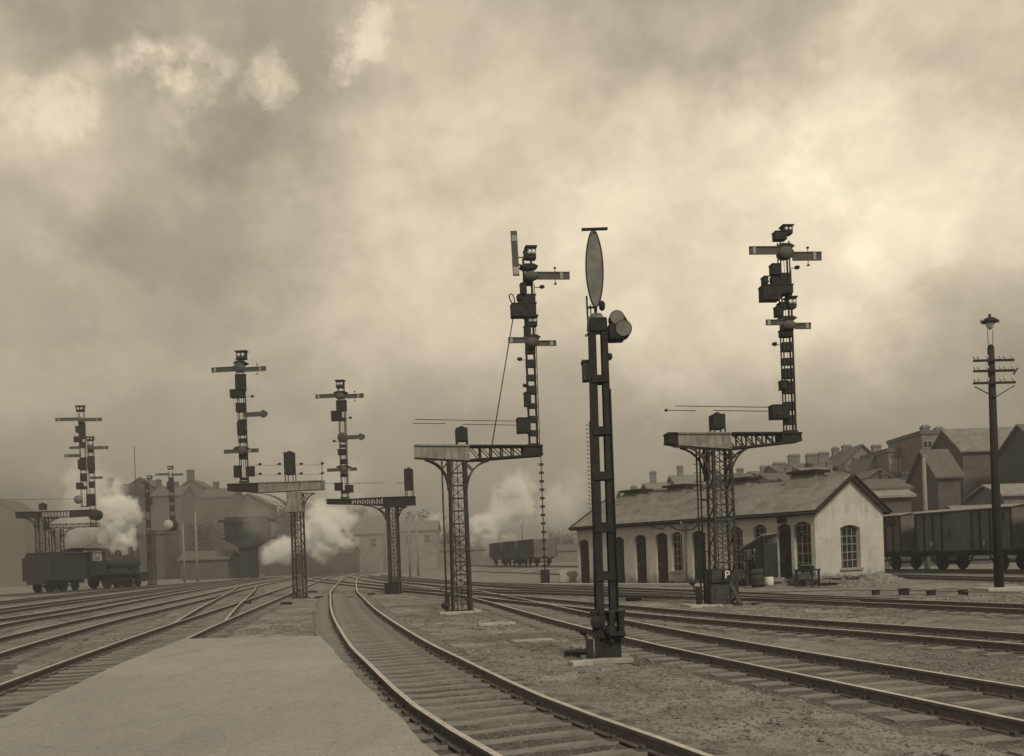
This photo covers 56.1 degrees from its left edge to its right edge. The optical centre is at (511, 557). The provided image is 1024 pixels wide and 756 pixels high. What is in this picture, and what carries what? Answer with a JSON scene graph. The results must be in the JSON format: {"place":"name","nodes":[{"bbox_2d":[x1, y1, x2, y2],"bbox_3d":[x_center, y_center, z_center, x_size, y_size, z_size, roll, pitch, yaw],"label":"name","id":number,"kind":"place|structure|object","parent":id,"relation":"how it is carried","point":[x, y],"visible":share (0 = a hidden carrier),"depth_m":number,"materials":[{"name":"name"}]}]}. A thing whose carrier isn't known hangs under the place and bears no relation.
{"place":"outdoors","nodes":[
{"label":"outdoors","id":0,"kind":"place"},
{"bbox_2d":[0,560,1023,755],"bbox_3d":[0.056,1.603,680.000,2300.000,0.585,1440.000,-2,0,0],"label":"ground","id":1,"kind":"structure","parent":0,"point":[782,744],"depth_m":16.81,"materials":[{"name":"gravel"}]},
{"bbox_2d":[0,499,48,583],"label":"factory","id":2,"kind":"structure","parent":1,"relation":"on","point":[17,539],"depth_m":190.00,"materials":[{"name":"grey brick"}]},
{"bbox_2d":[1,405,102,592],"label":"signal gantry","id":3,"kind":"object","parent":1,"relation":"on","point":[93,514],"visible":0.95,"depth_m":83.94,"materials":[{"name":"metal"}]},
{"bbox_2d":[53,517,100,551],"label":"tree","id":4,"kind":"object","parent":1,"relation":"on","point":[78,543],"visible":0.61,"depth_m":238.97,"materials":[{"name":"grey plant"}]},
{"bbox_2d":[47,436,107,590],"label":"signal gantry","id":5,"kind":"object","parent":1,"relation":"on","point":[91,470],"visible":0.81,"depth_m":92.01,"materials":[{"name":"metal"}]},
{"bbox_2d":[0,582,196,606],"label":"railway track","id":6,"kind":"structure","parent":1,"relation":"on","point":[36,599],"depth_m":71.14,"materials":[{"name":"metal"}]},
{"bbox_2d":[94,519,123,554],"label":"tree","id":7,"kind":"object","parent":1,"relation":"on","point":[113,541],"visible":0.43,"depth_m":176.61,"materials":[{"name":"grey plant"}]},
{"bbox_2d":[98,477,144,554],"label":"factory","id":8,"kind":"structure","parent":1,"relation":"on","point":[115,500],"depth_m":205.00,"materials":[{"name":"brick"}]},
{"bbox_2d":[0,578,253,617],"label":"railway track","id":9,"kind":"structure","parent":1,"relation":"on","point":[16,610],"depth_m":57.61,"materials":[{"name":"metal"}]},
{"bbox_2d":[116,530,138,586],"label":"signal gantry","id":10,"kind":"object","parent":1,"relation":"on","point":[133,532],"visible":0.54,"depth_m":99.74,"materials":[{"name":"metal"}]},
{"bbox_2d":[0,578,278,633],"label":"railway track","id":11,"kind":"structure","parent":1,"relation":"on","point":[9,624],"depth_m":44.66,"materials":[{"name":"metal"}]},
{"bbox_2d":[0,577,282,596],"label":"railway track","id":12,"kind":"structure","parent":1,"relation":"on","point":[54,592],"depth_m":88.59,"materials":[{"name":"metal"}]},
{"bbox_2d":[22,547,149,592],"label":"steam locomotive","id":13,"kind":"object","parent":12,"relation":"on","point":[74,567],"visible":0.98,"depth_m":87.26,"materials":[{"name":"paint"}]},
{"bbox_2d":[139,475,152,584],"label":"post signal","id":14,"kind":"object","parent":1,"relation":"on","point":[148,502],"visible":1,"depth_m":103.86,"materials":[{"name":"paint"}]},
{"bbox_2d":[130,477,162,519],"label":"factory","id":15,"kind":"structure","parent":1,"relation":"on","point":[152,484],"depth_m":215.00,"materials":[{"name":"brick"}]},
{"bbox_2d":[117,523,181,580],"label":"factory","id":16,"kind":"structure","parent":1,"relation":"on","point":[167,555],"depth_m":170.00,"materials":[{"name":"brick"}]},
{"bbox_2d":[125,499,177,525],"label":"tree","id":17,"kind":"object","parent":1,"relation":"on","point":[140,512],"visible":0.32,"depth_m":189.89,"materials":[{"name":"grey plant"}]},
{"bbox_2d":[147,466,182,584],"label":"signal gantry","id":18,"kind":"object","parent":1,"relation":"on","point":[171,524],"visible":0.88,"depth_m":111.80,"materials":[{"name":"metal"}]},
{"bbox_2d":[0,573,331,675],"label":"railway track","id":19,"kind":"structure","parent":1,"relation":"on","point":[16,649],"depth_m":29.87,"materials":[{"name":"metal"}]},
{"bbox_2d":[150,479,196,555],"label":"factory","id":20,"kind":"structure","parent":1,"relation":"on","point":[184,503],"depth_m":201.27,"materials":[{"name":"brick"}]},
{"bbox_2d":[0,572,352,718],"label":"railway track","id":21,"kind":"structure","parent":1,"relation":"on","point":[22,690],"depth_m":20.73,"materials":[{"name":"metal"}]},
{"bbox_2d":[180,469,212,550],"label":"factory","id":22,"kind":"structure","parent":1,"relation":"on","point":[198,488],"depth_m":222.00,"materials":[{"name":"brick"}]},
{"bbox_2d":[177,550,238,579],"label":"factory","id":23,"kind":"structure","parent":1,"relation":"on","point":[218,564],"depth_m":150.00,"materials":[{"name":"brick"}]},
{"bbox_2d":[182,516,234,550],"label":"tree","id":24,"kind":"object","parent":1,"relation":"on","point":[209,539],"visible":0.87,"depth_m":174.26,"materials":[{"name":"grey plant"}]},
{"bbox_2d":[152,583,274,628],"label":"railway track","id":25,"kind":"structure","parent":1,"relation":"on","point":[224,600],"depth_m":40.51,"materials":[{"name":"metal"}]},
{"bbox_2d":[0,636,439,755],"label":"platform","id":26,"kind":"structure","parent":1,"relation":"on","point":[206,670],"depth_m":9.03,"materials":[{"name":"concrete"}]},
{"bbox_2d":[4,639,422,755],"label":"platform grit","id":27,"kind":"object","parent":26,"relation":"on","point":[241,705],"visible":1,"depth_m":9.44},
{"bbox_2d":[206,506,237,551],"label":"tree","id":28,"kind":"object","parent":1,"relation":"on","point":[227,514],"visible":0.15,"depth_m":183.29,"materials":[{"name":"grey plant"}]},
{"bbox_2d":[199,481,245,553],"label":"factory","id":29,"kind":"structure","parent":1,"relation":"on","point":[216,498],"depth_m":208.00,"materials":[{"name":"brick"}]},
{"bbox_2d":[218,516,275,577],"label":"water tower","id":30,"kind":"structure","parent":1,"relation":"on","point":[247,536],"depth_m":148.28,"materials":[{"name":"paint"}]},
{"bbox_2d":[244,493,278,573],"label":"factory","id":31,"kind":"structure","parent":1,"relation":"on","point":[254,505],"depth_m":218.00,"materials":[{"name":"brick"}]},
{"bbox_2d":[211,350,324,597],"bbox_3d":[-13.074,-4.495,52.034,6.052,13.538,0.800,-2,0,6],"label":"signal gantry","id":32,"kind":"object","parent":1,"relation":"on","point":[296,503],"visible":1,"depth_m":51.86,"materials":[{"name":"metal"}]},
{"bbox_2d":[255,501,302,552],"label":"tree","id":33,"kind":"object","parent":1,"relation":"on","point":[283,520],"visible":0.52,"depth_m":184.42,"materials":[{"name":"grey plant"}]},
{"bbox_2d":[267,501,322,546],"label":"tree","id":34,"kind":"object","parent":1,"relation":"on","point":[308,509],"visible":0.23,"depth_m":199.66,"materials":[{"name":"grey plant"}]},
{"bbox_2d":[262,545,360,575],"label":"goods shed","id":35,"kind":"structure","parent":1,"relation":"on","point":[333,559],"depth_m":168.00,"materials":[{"name":"brick"}]},
{"bbox_2d":[286,510,339,545],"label":"tree","id":36,"kind":"object","parent":1,"relation":"on","point":[317,529],"visible":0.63,"depth_m":203.97,"materials":[{"name":"grey plant"}]},
{"bbox_2d":[343,510,386,571],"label":"pale house","id":37,"kind":"structure","parent":1,"relation":"on","point":[366,534],"depth_m":176.00,"materials":[{"name":"paint"}]},
{"bbox_2d":[315,379,415,593],"bbox_3d":[-8.025,-3.882,53.127,5.327,11.960,0.840,-2,0,5],"label":"signal gantry","id":38,"kind":"object","parent":1,"relation":"on","point":[387,504],"visible":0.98,"depth_m":52.94,"materials":[{"name":"metal"}]},
{"bbox_2d":[385,520,441,570],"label":"pale house","id":39,"kind":"structure","parent":1,"relation":"on","point":[429,531],"depth_m":180.00,"materials":[{"name":"paint"}]},
{"bbox_2d":[402,509,448,540],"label":"tree","id":40,"kind":"object","parent":1,"relation":"on","point":[421,516],"visible":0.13,"depth_m":209.02,"materials":[{"name":"grey plant"}]},
{"bbox_2d":[440,542,498,566],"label":"goods shed","id":41,"kind":"structure","parent":1,"relation":"on","point":[479,553],"depth_m":230.00,"materials":[{"name":"grey brick"}]},
{"bbox_2d":[464,521,509,542],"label":"tree","id":42,"kind":"object","parent":1,"relation":"on","point":[490,538],"visible":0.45,"depth_m":261.16,"materials":[{"name":"grey plant"}]},
{"bbox_2d":[413,231,569,614],"bbox_3d":[-0.610,-4.577,32.618,5.474,12.871,1.300,-2,0,-7],"label":"signal gantry","id":43,"kind":"object","parent":1,"relation":"on","point":[524,307],"visible":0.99,"depth_m":32.44,"materials":[{"name":"metal"}]},
{"bbox_2d":[442,569,577,575],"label":"railway track","id":44,"kind":"structure","parent":1,"relation":"on","point":[554,574],"depth_m":101.99,"materials":[{"name":"metal"}]},
{"bbox_2d":[461,565,577,567],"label":"railway track","id":45,"kind":"structure","parent":1,"relation":"on","point":[540,566],"depth_m":119.39,"materials":[{"name":"metal"}]},
{"bbox_2d":[489,542,515,565],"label":"open wagon","id":46,"kind":"object","parent":45,"relation":"on","point":[495,550],"visible":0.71,"depth_m":133.88,"materials":[{"name":"paint"}]},
{"bbox_2d":[502,541,532,565],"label":"open wagon","id":47,"kind":"object","parent":45,"relation":"on","point":[509,551],"visible":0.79,"depth_m":124.89,"materials":[{"name":"paint"}]},
{"bbox_2d":[517,538,557,565],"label":"open wagon","id":48,"kind":"object","parent":45,"relation":"on","point":[528,548],"visible":0.96,"depth_m":113.02,"materials":[{"name":"paint"}]},
{"bbox_2d":[500,631,547,639],"bbox_3d":[0.276,1.741,21.284,1.052,0.160,0.140,-2,0,-5],"label":"plank","id":49,"kind":"object","parent":1,"relation":"on","point":[523,635],"visible":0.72,"depth_m":21.22,"materials":[{"name":"wood"}]},
{"bbox_2d":[310,571,740,755],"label":"railway track","id":50,"kind":"structure","parent":1,"relation":"on","point":[433,727],"depth_m":11.92,"materials":[{"name":"metal"}]},
{"bbox_2d":[51,594,1023,755],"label":"dark clods","id":51,"kind":"object","parent":1,"relation":"on","point":[793,717],"visible":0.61,"depth_m":14.66,"materials":[{"name":"soil"}]},
{"bbox_2d":[501,544,577,564],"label":"goods shed","id":52,"kind":"structure","parent":1,"relation":"on","point":[567,553],"depth_m":250.00,"materials":[{"name":"grey brick"}]},
{"bbox_2d":[56,598,1023,755],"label":"loose stones","id":53,"kind":"object","parent":1,"relation":"on","point":[846,747],"visible":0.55,"depth_m":13.84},
{"bbox_2d":[539,462,549,582],"bbox_3d":[2.074,-2.443,64.000,0.600,8.539,0.600,-2,0,0],"label":"slender post","id":54,"kind":"object","parent":1,"relation":"on","point":[545,575],"visible":0.91,"depth_m":63.90,"materials":[{"name":"metal"}]},
{"bbox_2d":[541,526,576,544],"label":"tree","id":55,"kind":"object","parent":1,"relation":"on","point":[568,540],"visible":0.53,"depth_m":279.63,"materials":[{"name":"grey plant"}]},
{"bbox_2d":[343,583,796,604],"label":"railway track","id":56,"kind":"structure","parent":1,"relation":"on","point":[575,594],"depth_m":41.04,"materials":[{"name":"metal"}]},
{"bbox_2d":[580,227,633,663],"bbox_3d":[1.572,-1.929,16.453,1.079,7.446,0.780,-2,0,0],"label":"disc signal","id":57,"kind":"object","parent":1,"relation":"on","point":[610,634],"visible":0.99,"depth_m":16.34,"materials":[{"name":"paint"}]},
{"bbox_2d":[369,576,900,601],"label":"railway track","id":58,"kind":"structure","parent":1,"relation":"on","point":[657,590],"depth_m":42.61,"materials":[{"name":"metal"}]},
{"bbox_2d":[641,470,673,494],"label":"brick house","id":59,"kind":"structure","parent":1,"relation":"on","point":[655,486],"depth_m":153.08,"materials":[{"name":"brick"}]},
{"bbox_2d":[300,577,1023,660],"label":"railway track","id":60,"kind":"structure","parent":1,"relation":"on","point":[971,642],"depth_m":20.18,"materials":[{"name":"metal"}]},
{"bbox_2d":[343,575,1023,755],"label":"railway track","id":61,"kind":"structure","parent":1,"relation":"on","point":[957,707],"depth_m":12.58,"materials":[{"name":"metal"}]},
{"bbox_2d":[667,465,705,489],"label":"brick house","id":62,"kind":"structure","parent":1,"relation":"on","point":[679,478],"depth_m":152.79,"materials":[{"name":"brick"}]},
{"bbox_2d":[367,575,1023,619],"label":"railway track","id":63,"kind":"structure","parent":1,"relation":"on","point":[1004,610],"depth_m":27.34,"materials":[{"name":"metal"}]},
{"bbox_2d":[568,469,892,585],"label":"brick shed","id":64,"kind":"structure","parent":1,"relation":"on","point":[827,526],"depth_m":48.50,"materials":[{"name":"brick"}]},
{"bbox_2d":[581,540,589,582],"bbox_3d":[4.472,0.294,58.205,0.110,2.700,0.910,-2,0,-37],"label":"door","id":65,"kind":"structure","parent":64,"relation":"in","point":[585,570],"depth_m":58.26,"materials":[{"name":"wood"}]},
{"bbox_2d":[616,537,624,582],"bbox_3d":[6.324,0.204,55.722,0.110,2.750,0.810,-2,0,-37],"label":"door","id":66,"kind":"structure","parent":64,"relation":"in","point":[620,542],"depth_m":55.74,"materials":[{"name":"wood"}]},
{"bbox_2d":[637,535,646,582],"bbox_3d":[7.383,0.142,54.298,0.110,2.800,0.860,-2,0,-37],"label":"door","id":67,"kind":"structure","parent":64,"relation":"in","point":[641,540],"depth_m":54.36,"materials":[{"name":"wood"}]},
{"bbox_2d":[658,533,668,582],"bbox_3d":[8.371,0.083,52.976,0.110,2.850,0.860,-2,0,-37],"label":"door","id":68,"kind":"structure","parent":64,"relation":"in","point":[662,538],"depth_m":53.03,"materials":[{"name":"wood"}]},
{"bbox_2d":[670,532,684,572],"bbox_3d":[8.986,-0.264,52.013,0.300,2.200,1.040,-2,0,-37],"label":"window","id":69,"kind":"structure","parent":64,"relation":"in","point":[677,537],"depth_m":52.17,"materials":[{"name":"glass"}]},
{"bbox_2d":[694,531,706,580],"bbox_3d":[9.992,0.026,50.784,0.110,2.850,0.910,-2,0,-37],"label":"door","id":70,"kind":"structure","parent":64,"relation":"in","point":[696,546],"depth_m":50.94,"materials":[{"name":"wood"}]},
{"bbox_2d":[732,527,743,571],"bbox_3d":[11.437,-0.389,48.727,0.300,2.280,1.090,-2,0,-37],"label":"window","id":71,"kind":"structure","parent":64,"relation":"in","point":[739,535],"depth_m":48.77,"materials":[{"name":"glass"}]},
{"bbox_2d":[779,524,791,580],"bbox_3d":[13.260,-0.138,46.391,0.110,2.950,0.760,-2,0,-37],"label":"door","id":72,"kind":"structure","parent":64,"relation":"in","point":[785,530],"depth_m":46.43,"materials":[{"name":"wood"}]},
{"bbox_2d":[792,522,811,574],"bbox_3d":[13.828,-0.433,45.505,0.300,2.500,1.190,-2,0,-37],"label":"window","id":73,"kind":"structure","parent":64,"relation":"in","point":[804,556],"depth_m":45.65,"materials":[{"name":"glass"}]},
{"bbox_2d":[840,525,863,570],"bbox_3d":[16.392,-0.472,46.636,1.840,2.200,0.320,-2,0,-37],"label":"window","id":74,"kind":"structure","parent":64,"relation":"in","point":[848,533],"depth_m":46.85,"materials":[{"name":"glass"}]},
{"bbox_2d":[710,467,758,487],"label":"brick house","id":75,"kind":"structure","parent":1,"relation":"on","point":[740,472],"depth_m":144.51,"materials":[{"name":"brick"}]},
{"bbox_2d":[663,224,821,607],"bbox_3d":[7.629,-4.630,31.321,5.328,12.402,1.454,-2,0,-5],"label":"signal gantry","id":76,"kind":"object","parent":1,"relation":"on","point":[719,586],"visible":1,"depth_m":31.23,"materials":[{"name":"metal"}]},
{"bbox_2d":[750,569,764,587],"bbox_3d":[11.334,0.975,44.361,0.656,0.860,0.656,-2,0,0],"label":"barrel","id":77,"kind":"object","parent":1,"relation":"on","point":[757,578],"visible":0.98,"depth_m":44.11,"materials":[{"name":"paint"}]},
{"bbox_2d":[738,532,778,585],"bbox_3d":[12.006,0.106,46.740,1.260,2.550,1.510,-2,0,-37],"label":"lean to porch","id":78,"kind":"object","parent":1,"relation":"on","point":[766,557],"visible":0.75,"depth_m":46.35,"materials":[{"name":"wood"}]},
{"bbox_2d":[757,465,791,483],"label":"brick house","id":79,"kind":"structure","parent":1,"relation":"on","point":[770,477],"depth_m":136.63,"materials":[{"name":"brick"}]},
{"bbox_2d":[763,453,799,472],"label":"brick house","id":80,"kind":"structure","parent":1,"relation":"on","point":[792,459],"depth_m":148.65,"materials":[{"name":"brick"}]},
{"bbox_2d":[666,572,898,585],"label":"weeds","id":81,"kind":"object","parent":1,"relation":"on","point":[789,582],"visible":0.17,"depth_m":45.66,"materials":[{"name":"grey plant"}]},
{"bbox_2d":[785,452,817,470],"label":"brick house","id":82,"kind":"structure","parent":1,"relation":"on","point":[809,457],"depth_m":144.65,"materials":[{"name":"brick"}]},
{"bbox_2d":[794,569,820,586],"bbox_3d":[13.335,0.935,43.295,0.600,0.800,1.000,-2,0,-37],"label":"work bench","id":83,"kind":"object","parent":1,"relation":"on","point":[812,579],"visible":0.92,"depth_m":43.08,"materials":[{"name":"wood"}]},
{"bbox_2d":[790,460,832,476],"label":"brick house","id":84,"kind":"structure","parent":1,"relation":"on","point":[814,464],"depth_m":131.65,"materials":[{"name":"brick"}]},
{"bbox_2d":[804,446,839,467],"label":"brick house","id":85,"kind":"structure","parent":1,"relation":"on","point":[823,457],"depth_m":140.65,"materials":[{"name":"brick"}]},
{"bbox_2d":[814,576,850,584],"bbox_3d":[14.951,1.069,44.689,1.746,0.400,0.877,-2,0,16],"label":"timber pile","id":86,"kind":"object","parent":1,"relation":"on","point":[830,580],"visible":0.81,"depth_m":44.66,"materials":[{"name":"wood"}]},
{"bbox_2d":[824,464,851,476],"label":"brick house","id":87,"kind":"structure","parent":1,"relation":"on","point":[839,471],"depth_m":118.69,"materials":[{"name":"brick"}]},
{"bbox_2d":[829,444,881,466],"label":"brick house","id":88,"kind":"structure","parent":1,"relation":"on","point":[846,454],"depth_m":134.67,"materials":[{"name":"brick"}]},
{"bbox_2d":[848,456,876,474],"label":"brick house","id":89,"kind":"structure","parent":1,"relation":"on","point":[862,465],"depth_m":123.96,"materials":[{"name":"tile"}]},
{"bbox_2d":[857,468,893,480],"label":"brick house","id":90,"kind":"structure","parent":1,"relation":"on","point":[870,474],"depth_m":108.08,"materials":[{"name":"tile"}]},
{"bbox_2d":[831,571,923,586],"bbox_3d":[16.541,0.995,43.172,4.400,0.725,2.600,-2,0,0],"label":"rubble heap","id":91,"kind":"object","parent":1,"relation":"on","point":[880,578],"visible":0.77,"depth_m":42.65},
{"bbox_2d":[860,448,901,477],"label":"brick house","id":92,"kind":"structure","parent":1,"relation":"on","point":[889,460],"depth_m":118.00,"materials":[{"name":"brick"}]},
{"bbox_2d":[742,590,1022,592],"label":"railway track","id":93,"kind":"structure","parent":1,"relation":"on","point":[887,590],"depth_m":34.47,"materials":[{"name":"metal"}]},
{"bbox_2d":[863,470,910,484],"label":"brick house","id":94,"kind":"structure","parent":1,"relation":"on","point":[903,475],"depth_m":100.65,"materials":[{"name":"brick"}]},
{"bbox_2d":[863,479,913,490],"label":"outbuilding","id":95,"kind":"structure","parent":1,"relation":"on","point":[879,485],"depth_m":80.95,"materials":[{"name":"tile"}]},
{"bbox_2d":[873,489,916,567],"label":"outbuilding","id":96,"kind":"structure","parent":1,"relation":"on","point":[896,501],"depth_m":73.95,"materials":[{"name":"brick"}]},
{"bbox_2d":[886,424,943,490],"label":"brick house","id":97,"kind":"structure","parent":1,"relation":"on","point":[911,445],"depth_m":115.14,"materials":[{"name":"brick"}]},
{"bbox_2d":[921,454,930,568],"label":"slender post","id":98,"kind":"object","parent":1,"relation":"on","point":[925,508],"visible":0.7,"depth_m":65.89,"materials":[{"name":"wood"}]},
{"bbox_2d":[905,449,965,561],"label":"brick house","id":99,"kind":"structure","parent":1,"relation":"on","point":[944,473],"depth_m":89.19,"materials":[{"name":"brick"}]},
{"bbox_2d":[885,569,1023,574],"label":"railway track","id":100,"kind":"structure","parent":1,"relation":"on","point":[980,571],"depth_m":55.74,"materials":[{"name":"metal"}]},
{"bbox_2d":[883,511,925,569],"bbox_3d":[24.411,-0.998,63.106,3.040,3.605,8.500,-2,0,-14],"label":"covered wagon","id":101,"kind":"object","parent":100,"relation":"on","point":[899,535],"visible":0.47,"depth_m":59.68,"materials":[{"name":"paint"}]},
{"bbox_2d":[911,503,1023,569],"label":"covered wagon","id":102,"kind":"object","parent":100,"relation":"on","point":[962,534],"visible":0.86,"depth_m":53.83,"materials":[{"name":"paint"}]},
{"bbox_2d":[892,574,1023,584],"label":"railway track","id":103,"kind":"structure","parent":1,"relation":"on","point":[970,579],"depth_m":44.16,"materials":[{"name":"metal"}]},
{"bbox_2d":[931,427,1013,504],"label":"brick warehouse","id":104,"kind":"structure","parent":1,"relation":"on","point":[968,449],"depth_m":94.42,"materials":[{"name":"brick"}]},
{"bbox_2d":[944,504,1016,563],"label":"outbuilding","id":105,"kind":"structure","parent":1,"relation":"on","point":[976,557],"depth_m":76.00,"materials":[{"name":"brick"}]},
{"bbox_2d":[963,483,1023,504],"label":"outbuilding","id":106,"kind":"structure","parent":1,"relation":"on","point":[1012,493],"depth_m":80.22,"materials":[{"name":"grey brick"}]},
{"bbox_2d":[970,314,1023,590],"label":"telegraph pole","id":107,"kind":"object","parent":1,"relation":"on","point":[989,321],"visible":1,"depth_m":34.59,"materials":[{"name":"wood"}]},
{"bbox_2d":[999,424,1023,483],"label":"brick warehouse","id":108,"kind":"structure","parent":1,"relation":"on","point":[1011,454],"depth_m":89.10,"materials":[{"name":"brick"}]},
{"bbox_2d":[0,0,1023,558],"label":"sky","id":109,"kind":"structure","parent":0,"point":[325,192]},
{"bbox_2d":[538,583,702,586],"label":"path","id":110,"kind":"structure","parent":0,"point":[646,584],"depth_m":51.96,"materials":[{"name":"concrete"}]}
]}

